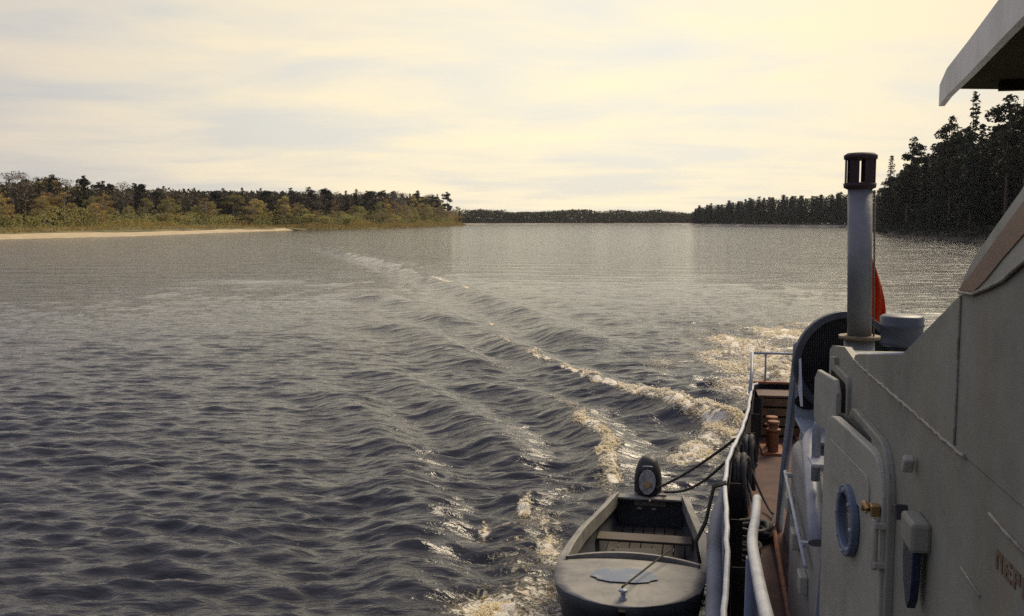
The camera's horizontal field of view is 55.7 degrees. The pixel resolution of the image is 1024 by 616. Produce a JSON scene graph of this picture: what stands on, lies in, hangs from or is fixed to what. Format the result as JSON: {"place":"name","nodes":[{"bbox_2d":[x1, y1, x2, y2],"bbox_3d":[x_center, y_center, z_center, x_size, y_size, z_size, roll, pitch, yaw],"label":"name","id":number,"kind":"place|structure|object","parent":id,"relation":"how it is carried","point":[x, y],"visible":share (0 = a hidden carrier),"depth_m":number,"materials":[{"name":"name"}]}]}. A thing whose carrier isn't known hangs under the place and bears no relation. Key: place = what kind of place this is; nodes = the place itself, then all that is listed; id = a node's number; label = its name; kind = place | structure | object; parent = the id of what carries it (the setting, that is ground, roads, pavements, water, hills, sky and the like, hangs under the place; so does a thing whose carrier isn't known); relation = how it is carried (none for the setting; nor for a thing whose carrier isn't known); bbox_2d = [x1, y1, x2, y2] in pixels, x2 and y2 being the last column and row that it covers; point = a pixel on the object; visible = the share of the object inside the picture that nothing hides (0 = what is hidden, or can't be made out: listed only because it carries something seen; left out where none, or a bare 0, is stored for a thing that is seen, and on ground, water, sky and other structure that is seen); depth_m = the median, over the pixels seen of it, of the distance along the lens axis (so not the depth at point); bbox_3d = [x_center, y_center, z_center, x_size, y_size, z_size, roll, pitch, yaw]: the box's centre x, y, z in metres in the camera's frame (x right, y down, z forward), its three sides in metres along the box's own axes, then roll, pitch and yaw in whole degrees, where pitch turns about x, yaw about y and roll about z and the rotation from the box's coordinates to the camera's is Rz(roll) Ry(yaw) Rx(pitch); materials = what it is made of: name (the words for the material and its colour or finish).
{"place":"outdoors","nodes":[
{"label":"outdoors","id":0,"kind":"place"},
{"bbox_2d":[0,228,294,238],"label":"sandbank","id":1,"kind":"structure","parent":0,"point":[58,235],"depth_m":231.25,"materials":[{"name":"sand"}]},
{"bbox_2d":[0,223,465,233],"bbox_3d":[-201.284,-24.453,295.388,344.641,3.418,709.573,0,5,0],"label":"riverbank","id":2,"kind":"structure","parent":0,"point":[121,229],"depth_m":268.22,"materials":[{"name":"sand"}]},
{"bbox_2d":[0,194,14,216],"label":"birch tree","id":3,"kind":"object","parent":2,"relation":"on","point":[8,205],"visible":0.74,"depth_m":229.72,"materials":[{"name":"green plant"}]},
{"bbox_2d":[0,171,20,196],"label":"birch tree","id":4,"kind":"object","parent":2,"relation":"on","point":[9,177],"visible":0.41,"depth_m":253.00,"materials":[{"name":"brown plant"}]},
{"bbox_2d":[0,214,22,226],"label":"bush","id":5,"kind":"object","parent":2,"relation":"on","point":[5,219],"visible":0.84,"depth_m":223.38,"materials":[{"name":"green plant"}]},
{"bbox_2d":[1,179,25,209],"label":"birch tree","id":6,"kind":"object","parent":2,"relation":"on","point":[10,183],"visible":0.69,"depth_m":243.92,"materials":[{"name":"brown plant"}]},
{"bbox_2d":[10,171,36,215],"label":"birch tree","id":7,"kind":"object","parent":2,"relation":"on","point":[23,179],"visible":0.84,"depth_m":246.46,"materials":[{"name":"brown plant"}]},
{"bbox_2d":[16,216,41,226],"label":"bush","id":8,"kind":"object","parent":2,"relation":"on","point":[36,219],"visible":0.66,"depth_m":231.27,"materials":[{"name":"green plant"}]},
{"bbox_2d":[29,195,53,226],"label":"birch tree","id":9,"kind":"object","parent":2,"relation":"on","point":[42,197],"visible":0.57,"depth_m":240.05,"materials":[{"name":"green plant"}]},
{"bbox_2d":[20,177,64,223],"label":"birch tree","id":10,"kind":"object","parent":2,"relation":"on","point":[44,183],"visible":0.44,"depth_m":258.88,"materials":[{"name":"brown plant"}]},
{"bbox_2d":[35,198,54,223],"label":"birch tree","id":11,"kind":"object","parent":2,"relation":"on","point":[44,207],"visible":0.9,"depth_m":236.28,"materials":[{"name":"green plant"}]},
{"bbox_2d":[35,192,64,225],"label":"birch tree","id":12,"kind":"object","parent":2,"relation":"on","point":[50,199],"visible":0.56,"depth_m":242.57,"materials":[{"name":"green plant"}]},
{"bbox_2d":[41,179,61,224],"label":"spruce tree","id":13,"kind":"object","parent":2,"relation":"on","point":[51,189],"visible":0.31,"depth_m":254.55,"materials":[{"name":"green plant"}]},
{"bbox_2d":[51,192,78,226],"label":"birch tree","id":14,"kind":"object","parent":2,"relation":"on","point":[58,199],"visible":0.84,"depth_m":245.26,"materials":[{"name":"green plant"}]},
{"bbox_2d":[71,180,82,214],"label":"spruce tree","id":15,"kind":"object","parent":2,"relation":"on","point":[78,198],"visible":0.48,"depth_m":268.25,"materials":[{"name":"green plant"}]},
{"bbox_2d":[79,175,95,223],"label":"spruce tree","id":16,"kind":"object","parent":2,"relation":"on","point":[83,185],"visible":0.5,"depth_m":269.98,"materials":[{"name":"green plant"}]},
{"bbox_2d":[82,196,99,215],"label":"aspen tree","id":17,"kind":"object","parent":2,"relation":"on","point":[91,201],"visible":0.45,"depth_m":264.99,"materials":[{"name":"green plant"}]},
{"bbox_2d":[87,203,107,225],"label":"birch tree","id":18,"kind":"object","parent":2,"relation":"on","point":[100,213],"visible":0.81,"depth_m":257.48,"materials":[{"name":"green plant"}]},
{"bbox_2d":[93,193,114,220],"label":"birch tree","id":19,"kind":"object","parent":2,"relation":"on","point":[102,201],"visible":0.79,"depth_m":263.00,"materials":[{"name":"green plant"}]},
{"bbox_2d":[117,181,132,208],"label":"birch tree","id":20,"kind":"object","parent":2,"relation":"on","point":[122,186],"visible":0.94,"depth_m":289.18,"materials":[{"name":"green plant"}]},
{"bbox_2d":[133,184,151,206],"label":"pine tree","id":21,"kind":"object","parent":2,"relation":"on","point":[140,187],"visible":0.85,"depth_m":298.04,"materials":[{"name":"green plant"}]},
{"bbox_2d":[136,198,156,219],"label":"aspen tree","id":22,"kind":"object","parent":2,"relation":"on","point":[145,209],"visible":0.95,"depth_m":282.01,"materials":[{"name":"green plant"}]},
{"bbox_2d":[144,212,172,222],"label":"bush","id":23,"kind":"object","parent":2,"relation":"on","point":[155,216],"visible":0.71,"depth_m":289.14,"materials":[{"name":"green plant"}]},
{"bbox_2d":[156,197,176,216],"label":"birch tree","id":24,"kind":"object","parent":2,"relation":"on","point":[171,210],"visible":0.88,"depth_m":295.89,"materials":[{"name":"green plant"}]},
{"bbox_2d":[198,198,213,224],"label":"birch tree","id":25,"kind":"object","parent":2,"relation":"on","point":[206,207],"visible":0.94,"depth_m":316.29,"materials":[{"name":"green plant"}]},
{"bbox_2d":[209,190,225,222],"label":"pine tree","id":26,"kind":"object","parent":2,"relation":"on","point":[216,195],"visible":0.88,"depth_m":335.77,"materials":[{"name":"green plant"}]},
{"bbox_2d":[0,180,443,225],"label":"forest","id":27,"kind":"object","parent":2,"relation":"on","point":[250,196],"visible":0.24,"depth_m":331.35,"materials":[{"name":"plant"}]},
{"bbox_2d":[0,204,456,228],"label":"shrubbery","id":28,"kind":"object","parent":2,"relation":"on","point":[403,221],"visible":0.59,"depth_m":305.99,"materials":[{"name":"green plant"}]},
{"bbox_2d":[220,193,244,222],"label":"birch tree","id":29,"kind":"object","parent":2,"relation":"on","point":[233,205],"visible":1,"depth_m":337.52,"materials":[{"name":"green plant"}]},
{"bbox_2d":[0,216,465,232],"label":"shore brush","id":30,"kind":"object","parent":2,"relation":"on","point":[375,225],"visible":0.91,"depth_m":314.54,"materials":[{"name":"green plant"}]},
{"bbox_2d":[234,213,257,224],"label":"bush","id":31,"kind":"object","parent":2,"relation":"on","point":[246,215],"visible":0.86,"depth_m":335.04,"materials":[{"name":"green plant"}]},
{"bbox_2d":[244,199,260,223],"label":"birch tree","id":32,"kind":"object","parent":2,"relation":"on","point":[252,208],"visible":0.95,"depth_m":338.35,"materials":[{"name":"green plant"}]},
{"bbox_2d":[245,200,263,223],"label":"birch tree","id":33,"kind":"object","parent":2,"relation":"on","point":[261,206],"visible":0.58,"depth_m":343.73,"materials":[{"name":"green plant"}]},
{"bbox_2d":[258,190,275,222],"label":"pine tree","id":34,"kind":"object","parent":2,"relation":"on","point":[265,193],"visible":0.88,"depth_m":355.28,"materials":[{"name":"green plant"}]},
{"bbox_2d":[273,197,290,223],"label":"birch tree","id":35,"kind":"object","parent":2,"relation":"on","point":[284,203],"visible":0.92,"depth_m":357.61,"materials":[{"name":"green plant"}]},
{"bbox_2d":[276,196,295,224],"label":"birch tree","id":36,"kind":"object","parent":2,"relation":"on","point":[287,206],"visible":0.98,"depth_m":356.77,"materials":[{"name":"green plant"}]},
{"bbox_2d":[290,202,307,222],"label":"aspen tree","id":37,"kind":"object","parent":2,"relation":"on","point":[302,210],"visible":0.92,"depth_m":361.66,"materials":[{"name":"green plant"}]},
{"bbox_2d":[302,187,317,221],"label":"pine tree","id":38,"kind":"object","parent":2,"relation":"on","point":[310,192],"visible":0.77,"depth_m":379.77,"materials":[{"name":"green plant"}]},
{"bbox_2d":[318,188,333,214],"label":"pine tree","id":39,"kind":"object","parent":2,"relation":"on","point":[324,192],"visible":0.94,"depth_m":391.88,"materials":[{"name":"green plant"}]},
{"bbox_2d":[360,190,372,212],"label":"pine tree","id":40,"kind":"object","parent":2,"relation":"on","point":[367,195],"visible":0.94,"depth_m":429.18,"materials":[{"name":"green plant"}]},
{"bbox_2d":[441,192,452,220],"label":"pine tree","id":41,"kind":"object","parent":2,"relation":"on","point":[446,196],"visible":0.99,"depth_m":580.49,"materials":[{"name":"green plant"}]},
{"bbox_2d":[0,224,984,615],"bbox_3d":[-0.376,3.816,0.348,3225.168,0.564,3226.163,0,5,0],"label":"river water","id":42,"kind":"structure","parent":0,"point":[334,422],"depth_m":21.68,"materials":[{"name":"liquid"}]},
{"bbox_2d":[554,492,706,615],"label":"skiff","id":43,"kind":"object","parent":42,"relation":"on","point":[596,568],"visible":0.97,"depth_m":8.98,"materials":[{"name":"grey metal"}]},
{"bbox_2d":[621,548,671,587],"bbox_3d":[1.193,2.273,8.513,0.017,0.062,1.199,3,6,28],"label":"tow rope","id":44,"kind":"object","parent":43,"relation":"attached to","point":[644,569],"visible":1,"depth_m":8.45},
{"bbox_2d":[634,455,661,509],"bbox_3d":[1.707,2.476,12.260,0.350,1.140,0.832,1,5,11],"label":"outboard motor","id":45,"kind":"object","parent":43,"relation":"attached to","point":[647,479],"visible":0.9,"depth_m":12.26,"materials":[{"name":"black paint"}]},
{"bbox_2d":[459,321,809,615],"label":"wake foam","id":46,"kind":"object","parent":42,"relation":"on","point":[736,415],"visible":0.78,"depth_m":19.36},
{"bbox_2d":[705,0,1023,615],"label":"river boat","id":47,"kind":"object","parent":42,"relation":"on","point":[890,479],"visible":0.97,"depth_m":3.37,"materials":[{"name":"paint"}]},
{"bbox_2d":[655,438,735,489],"bbox_3d":[2.018,1.801,10.971,0.031,1.248,2.563,-1,5,-9],"label":"mooring rope","id":48,"kind":"object","parent":47,"relation":"attached to","point":[700,463],"visible":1,"depth_m":10.68,"materials":[{"name":"fabric"}]},
{"bbox_2d":[664,455,733,492],"bbox_3d":[2.044,1.886,10.870,0.031,1.158,2.707,0,5,-5],"label":"mooring rope","id":49,"kind":"object","parent":47,"relation":"attached to","point":[716,470],"visible":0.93,"depth_m":10.57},
{"bbox_2d":[694,480,726,563],"bbox_3d":[1.644,1.776,8.052,0.259,0.706,0.078,1,5,11],"label":"lashing","id":50,"kind":"object","parent":47,"relation":"attached to","point":[705,521],"visible":1,"depth_m":8.03,"materials":[{"name":"fabric"}]},
{"bbox_2d":[731,452,751,517],"bbox_3d":[2.142,1.672,9.089,0.176,0.664,0.458,2,5,18],"label":"tire fender","id":51,"kind":"object","parent":47,"relation":"on","point":[742,470],"visible":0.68,"depth_m":8.92,"materials":[{"name":"rubber"}]},
{"bbox_2d":[740,433,757,492],"bbox_3d":[2.415,1.593,9.898,0.172,0.640,0.434,2,5,18],"label":"tire fender","id":52,"kind":"object","parent":47,"relation":"on","point":[749,447],"visible":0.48,"depth_m":9.76,"materials":[{"name":"rubber"}]},
{"bbox_2d":[742,535,761,563],"bbox_3d":[1.924,1.998,8.040,0.292,0.148,0.389,1,5,11],"label":"rope coil","id":53,"kind":"object","parent":47,"relation":"on","point":[744,547],"visible":0.15,"depth_m":7.94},
{"bbox_2d":[735,442,774,523],"bbox_3d":[2.325,1.670,9.181,0.291,0.572,1.318,0,5,2],"label":"deck rope","id":54,"kind":"object","parent":47,"relation":"hanging from","point":[762,496],"visible":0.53,"depth_m":9.30,"materials":[{"name":"fabric"}]},
{"bbox_2d":[740,518,773,545],"bbox_3d":[2.079,1.950,8.522,0.438,0.190,0.384,1,5,14],"label":"rope coil","id":55,"kind":"object","parent":47,"relation":"on","point":[765,532],"visible":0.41,"depth_m":8.40,"materials":[{"name":"fabric"}]},
{"bbox_2d":[756,389,799,435],"bbox_3d":[3.535,1.369,12.689,0.660,0.528,0.483,1,5,11],"label":"wooden crate","id":56,"kind":"object","parent":47,"relation":"on","point":[774,402],"visible":0.29,"depth_m":12.49,"materials":[{"name":"brown wood"}]},
{"bbox_2d":[872,259,885,322],"bbox_3d":[4.747,0.439,12.683,0.231,2.421,0.193,1,5,11],"label":"stern flag","id":57,"kind":"object","parent":47,"relation":"on","point":[880,308],"visible":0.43,"depth_m":12.62,"materials":[{"name":"red fabric"}]},
{"bbox_2d":[0,0,1023,218],"label":"sky","id":58,"kind":"structure","parent":0,"point":[515,106],"materials":[{"name":"white"}]},
{"bbox_2d":[464,223,688,224],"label":"riverbank","id":59,"kind":"structure","parent":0,"point":[570,223],"depth_m":786.15,"materials":[{"name":"soil"}]},
{"bbox_2d":[682,222,846,226],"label":"riverbank","id":60,"kind":"structure","parent":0,"point":[778,224],"depth_m":567.63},
{"bbox_2d":[731,201,743,223],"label":"spruce tree","id":61,"kind":"object","parent":60,"relation":"on","point":[738,220],"visible":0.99,"depth_m":603.36,"materials":[{"name":"green plant"}]},
{"bbox_2d":[742,199,755,223],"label":"spruce tree","id":62,"kind":"object","parent":60,"relation":"on","point":[750,209],"visible":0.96,"depth_m":590.21,"materials":[{"name":"green plant"}]},
{"bbox_2d":[748,196,761,223],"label":"spruce tree","id":63,"kind":"object","parent":60,"relation":"on","point":[758,211],"visible":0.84,"depth_m":583.33,"materials":[{"name":"green plant"}]},
{"bbox_2d":[755,198,767,223],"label":"spruce tree","id":64,"kind":"object","parent":60,"relation":"on","point":[762,215],"visible":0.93,"depth_m":579.02,"materials":[{"name":"green plant"}]},
{"bbox_2d":[764,199,779,223],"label":"spruce tree","id":65,"kind":"object","parent":60,"relation":"on","point":[773,214],"visible":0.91,"depth_m":568.86,"materials":[{"name":"green plant"}]},
{"bbox_2d":[691,193,881,224],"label":"forest","id":66,"kind":"object","parent":60,"relation":"on","point":[703,211],"visible":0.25,"depth_m":568.71,"materials":[{"name":"plant"}]},
{"bbox_2d":[783,196,800,223],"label":"spruce tree","id":67,"kind":"object","parent":60,"relation":"on","point":[792,207],"visible":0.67,"depth_m":549.60,"materials":[{"name":"green plant"}]},
{"bbox_2d":[783,198,807,224],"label":"spruce tree","id":68,"kind":"object","parent":60,"relation":"on","point":[794,215],"visible":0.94,"depth_m":542.20,"materials":[{"name":"green plant"}]},
{"bbox_2d":[794,195,808,224],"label":"spruce tree","id":69,"kind":"object","parent":60,"relation":"on","point":[802,205],"visible":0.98,"depth_m":539.08,"materials":[{"name":"green plant"}]},
{"bbox_2d":[809,194,827,224],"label":"spruce tree","id":70,"kind":"object","parent":60,"relation":"on","point":[820,212],"visible":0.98,"depth_m":521.65,"materials":[{"name":"green plant"}]},
{"bbox_2d":[816,195,846,223],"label":"spruce tree","id":71,"kind":"object","parent":60,"relation":"on","point":[829,207],"visible":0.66,"depth_m":517.17,"materials":[{"name":"green plant"}]},
{"bbox_2d":[829,193,845,224],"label":"spruce tree","id":72,"kind":"object","parent":60,"relation":"on","point":[837,211],"visible":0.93,"depth_m":504.84,"materials":[{"name":"green plant"}]},
{"bbox_2d":[838,194,847,224],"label":"spruce tree","id":73,"kind":"object","parent":60,"relation":"on","point":[845,206],"visible":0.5,"depth_m":498.57,"materials":[{"name":"green plant"}]},
{"bbox_2d":[872,224,993,241],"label":"riverbank","id":74,"kind":"structure","parent":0,"point":[981,239],"depth_m":191.39,"materials":[{"name":"soil"}]},
{"bbox_2d":[873,188,886,221],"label":"pine tree","id":75,"kind":"object","parent":74,"relation":"on","point":[880,190],"visible":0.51,"depth_m":307.39,"materials":[{"name":"green plant"}]},
{"bbox_2d":[876,155,900,224],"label":"spruce tree","id":76,"kind":"object","parent":74,"relation":"on","point":[889,189],"visible":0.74,"depth_m":265.97,"materials":[{"name":"green plant"}]},
{"bbox_2d":[885,176,904,226],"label":"spruce tree","id":77,"kind":"object","parent":74,"relation":"on","point":[894,217],"visible":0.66,"depth_m":260.47,"materials":[{"name":"green plant"}]},
{"bbox_2d":[891,174,918,225],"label":"pine tree","id":78,"kind":"object","parent":74,"relation":"on","point":[897,186],"visible":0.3,"depth_m":250.56,"materials":[{"name":"green plant"}]},
{"bbox_2d":[895,169,921,227],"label":"pine tree","id":79,"kind":"object","parent":74,"relation":"on","point":[905,196],"visible":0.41,"depth_m":244.68,"materials":[{"name":"green plant"}]},
{"bbox_2d":[896,136,926,222],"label":"pine tree","id":80,"kind":"object","parent":74,"relation":"on","point":[914,145],"visible":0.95,"depth_m":237.04,"materials":[{"name":"green plant"}]},
{"bbox_2d":[899,165,930,199],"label":"pine tree","id":81,"kind":"object","parent":74,"relation":"on","point":[904,186],"visible":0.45,"depth_m":241.18,"materials":[{"name":"green plant"}]},
{"bbox_2d":[909,156,932,229],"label":"spruce tree","id":82,"kind":"object","parent":74,"relation":"on","point":[924,193],"visible":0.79,"depth_m":222.12,"materials":[{"name":"green plant"}]},
{"bbox_2d":[872,221,996,239],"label":"undergrowth","id":83,"kind":"object","parent":74,"relation":"on","point":[907,229],"visible":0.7,"depth_m":205.81,"materials":[{"name":"plant"}]},
{"bbox_2d":[924,142,953,189],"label":"pine tree","id":84,"kind":"object","parent":74,"relation":"on","point":[935,153],"visible":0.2,"depth_m":222.37,"materials":[{"name":"green plant"}]},
{"bbox_2d":[935,152,960,227],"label":"pine tree","id":85,"kind":"object","parent":74,"relation":"on","point":[947,158],"visible":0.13,"depth_m":217.15,"materials":[{"name":"green plant"}]},
{"bbox_2d":[934,115,965,226],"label":"pine tree","id":86,"kind":"object","parent":74,"relation":"on","point":[958,139],"visible":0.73,"depth_m":202.59,"materials":[{"name":"green plant"}]},
{"bbox_2d":[944,152,963,229],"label":"pine tree","id":87,"kind":"object","parent":74,"relation":"on","point":[953,175],"visible":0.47,"depth_m":195.91,"materials":[{"name":"green plant"}]},
{"bbox_2d":[946,126,974,228],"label":"spruce tree","id":88,"kind":"object","parent":74,"relation":"on","point":[968,134],"visible":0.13,"depth_m":201.93,"materials":[{"name":"green plant"}]},
{"bbox_2d":[942,128,979,224],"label":"pine tree","id":89,"kind":"object","parent":74,"relation":"on","point":[960,147],"visible":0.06,"depth_m":209.69,"materials":[{"name":"green plant"}]},
{"bbox_2d":[903,140,1019,228],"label":"forest","id":90,"kind":"object","parent":74,"relation":"on","point":[991,149],"visible":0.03,"depth_m":198.47,"materials":[{"name":"plant"}]},
{"bbox_2d":[943,91,998,228],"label":"spruce tree","id":91,"kind":"object","parent":74,"relation":"on","point":[971,162],"visible":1,"depth_m":180.09,"materials":[{"name":"green plant"}]},
{"bbox_2d":[952,149,997,230],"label":"pine tree","id":92,"kind":"object","parent":74,"relation":"on","point":[962,157],"visible":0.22,"depth_m":186.85,"materials":[{"name":"green plant"}]},
{"bbox_2d":[961,124,995,225],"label":"spruce tree","id":93,"kind":"object","parent":74,"relation":"on","point":[983,128],"visible":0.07,"depth_m":197.10,"materials":[{"name":"green plant"}]},
{"bbox_2d":[965,145,999,231],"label":"spruce tree","id":94,"kind":"object","parent":74,"relation":"on","point":[982,219],"visible":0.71,"depth_m":181.25,"materials":[{"name":"green plant"}]},
{"bbox_2d":[977,132,1001,228],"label":"pine tree","id":95,"kind":"object","parent":74,"relation":"on","point":[989,142],"visible":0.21,"depth_m":188.37,"materials":[{"name":"green plant"}]},
{"bbox_2d":[985,123,1006,221],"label":"spruce tree","id":96,"kind":"object","parent":74,"relation":"on","point":[996,183],"visible":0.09,"depth_m":185.56,"materials":[{"name":"green plant"}]},
{"bbox_2d":[985,173,1019,225],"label":"spruce tree","id":97,"kind":"object","parent":74,"relation":"on","point":[1001,204],"visible":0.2,"depth_m":178.24,"materials":[{"name":"green plant"}]},
{"bbox_2d":[984,94,1023,214],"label":"pine tree","id":98,"kind":"object","parent":74,"relation":"on","point":[997,112],"visible":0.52,"depth_m":169.65,"materials":[{"name":"green plant"}]},
{"bbox_2d":[990,147,1019,207],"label":"pine tree","id":99,"kind":"object","parent":74,"relation":"on","point":[1012,187],"visible":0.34,"depth_m":174.02,"materials":[{"name":"green plant"}]},
{"bbox_2d":[990,164,1023,225],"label":"spruce tree","id":100,"kind":"object","parent":74,"relation":"on","point":[1010,191],"visible":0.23,"depth_m":169.41,"materials":[{"name":"green plant"}]},
{"bbox_2d":[993,130,1023,192],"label":"pine tree","id":101,"kind":"object","parent":74,"relation":"on","point":[1002,163],"visible":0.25,"depth_m":169.75,"materials":[{"name":"green plant"}]},
{"bbox_2d":[994,99,1023,187],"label":"pine tree","id":102,"kind":"object","parent":74,"relation":"on","point":[1015,153],"visible":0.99,"depth_m":158.61,"materials":[{"name":"green plant"}]},
{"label":"riverbank","id":103,"kind":"structure","parent":0,"visible":0},
{"bbox_2d":[451,208,693,222],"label":"forest","id":104,"kind":"object","parent":103,"relation":"on","point":[590,216],"visible":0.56,"depth_m":795.21,"materials":[{"name":"plant"}]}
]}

